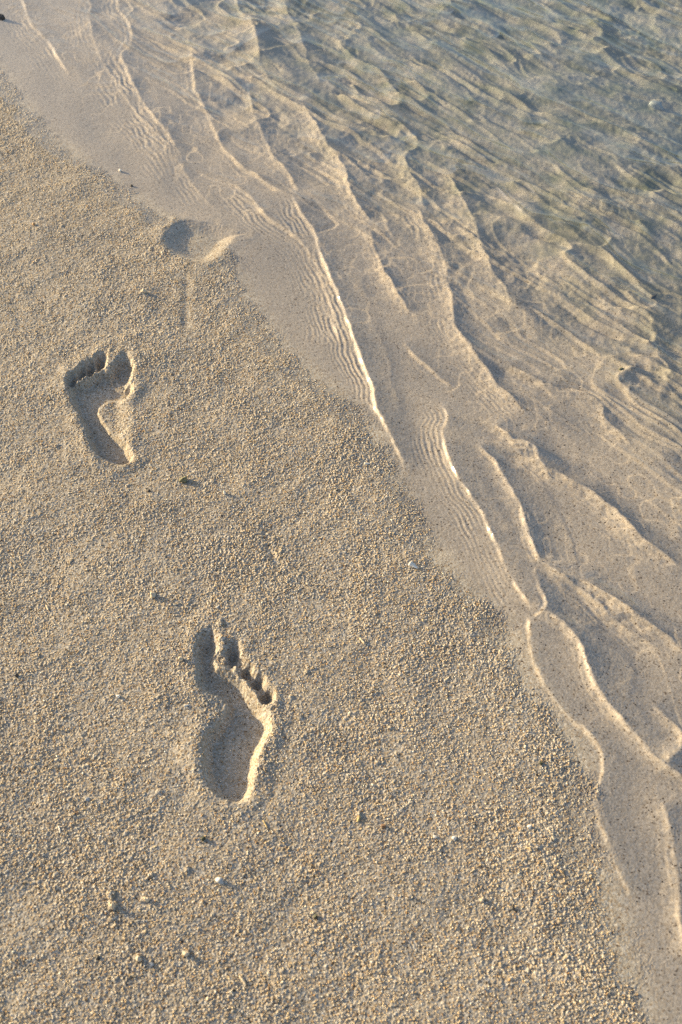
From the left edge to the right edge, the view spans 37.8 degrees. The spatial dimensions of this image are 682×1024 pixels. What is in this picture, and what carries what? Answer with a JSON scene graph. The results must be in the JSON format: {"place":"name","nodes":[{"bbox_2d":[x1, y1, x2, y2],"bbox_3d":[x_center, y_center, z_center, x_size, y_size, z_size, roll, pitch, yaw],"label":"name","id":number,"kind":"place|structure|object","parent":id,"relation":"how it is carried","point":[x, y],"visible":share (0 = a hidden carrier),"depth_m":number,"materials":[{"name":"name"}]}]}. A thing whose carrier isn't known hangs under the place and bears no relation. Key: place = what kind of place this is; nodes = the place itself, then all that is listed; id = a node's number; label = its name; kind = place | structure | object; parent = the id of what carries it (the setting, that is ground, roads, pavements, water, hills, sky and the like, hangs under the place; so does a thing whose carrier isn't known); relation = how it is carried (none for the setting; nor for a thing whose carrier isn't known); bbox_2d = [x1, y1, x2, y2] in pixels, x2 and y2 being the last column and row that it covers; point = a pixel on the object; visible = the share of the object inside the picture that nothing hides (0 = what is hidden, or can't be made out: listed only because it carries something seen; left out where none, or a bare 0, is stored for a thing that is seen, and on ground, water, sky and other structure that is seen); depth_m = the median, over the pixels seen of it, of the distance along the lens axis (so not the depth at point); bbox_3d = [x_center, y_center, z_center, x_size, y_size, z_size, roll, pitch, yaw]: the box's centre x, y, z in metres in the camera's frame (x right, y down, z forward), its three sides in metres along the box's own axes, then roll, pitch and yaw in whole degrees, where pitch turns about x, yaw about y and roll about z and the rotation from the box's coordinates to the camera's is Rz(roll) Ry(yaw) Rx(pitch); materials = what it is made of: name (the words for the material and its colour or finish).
{"place":"outdoors","nodes":[
{"label":"outdoors","id":0,"kind":"place"},
{"bbox_2d":[0,0,681,1023],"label":"sand","id":1,"kind":"structure","parent":0,"point":[574,502],"depth_m":1.51,"materials":[{"name":"beige sand"}]},
{"bbox_2d":[0,14,4,20],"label":"stone","id":2,"kind":"object","parent":1,"relation":"on","point":[2,17],"visible":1,"depth_m":2.50,"materials":[{"name":"grey stone"}]},
{"bbox_2d":[65,350,134,464],"bbox_3d":[-0.389,-0.166,1.616,0.115,0.025,0.275,-8,51,-6],"label":"footprint","id":3,"kind":"object","parent":1,"relation":"on","point":[114,441],"visible":0.97,"depth_m":1.65},
{"bbox_2d":[179,476,186,482],"bbox_3d":[-0.239,-0.049,1.509,0.013,0.012,0.012,-16,52,-13],"label":"pebble","id":4,"kind":"object","parent":1,"relation":"on","point":[183,479],"visible":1,"depth_m":1.51,"materials":[{"name":"stone"}]},
{"bbox_2d":[160,218,247,261],"bbox_3d":[-0.276,-0.525,1.920,0.144,0.019,0.144,27,56,20],"label":"footprint","id":5,"kind":"object","parent":1,"relation":"on","point":[219,234],"visible":1,"depth_m":1.93},
{"bbox_2d":[214,877,223,883],"bbox_3d":[-0.137,0.416,1.125,0.012,0.008,0.008,16,52,13],"label":"pebble","id":6,"kind":"object","parent":1,"relation":"on","point":[219,880],"visible":1,"depth_m":1.12,"materials":[{"name":"grey stone"}]},
{"bbox_2d":[193,625,275,805],"bbox_3d":[-0.140,0.257,1.270,0.113,0.026,0.253,0,51,0],"label":"footprint","id":7,"kind":"object","parent":1,"relation":"on","point":[241,684],"visible":1,"depth_m":1.27},
{"bbox_2d":[0,72,645,1023],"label":"sand grains","id":8,"kind":"object","parent":1,"relation":"on","point":[522,818],"visible":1,"depth_m":1.26},
{"bbox_2d":[408,561,417,568],"bbox_3d":[0.103,0.076,1.416,0.014,0.006,0.010,29,56,21],"label":"seashell","id":9,"kind":"object","parent":1,"relation":"on","point":[411,564],"visible":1,"depth_m":1.42,"materials":[{"name":"white"}]},
{"bbox_2d":[649,100,663,109],"bbox_3d":[0.734,-0.943,2.315,0.037,0.026,0.017,20,53,16],"label":"stone","id":10,"kind":"object","parent":1,"relation":"on","point":[655,105],"visible":1,"depth_m":2.31,"materials":[{"name":"white stone"}]},
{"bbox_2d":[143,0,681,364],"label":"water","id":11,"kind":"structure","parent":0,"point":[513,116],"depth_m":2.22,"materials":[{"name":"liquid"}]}
]}

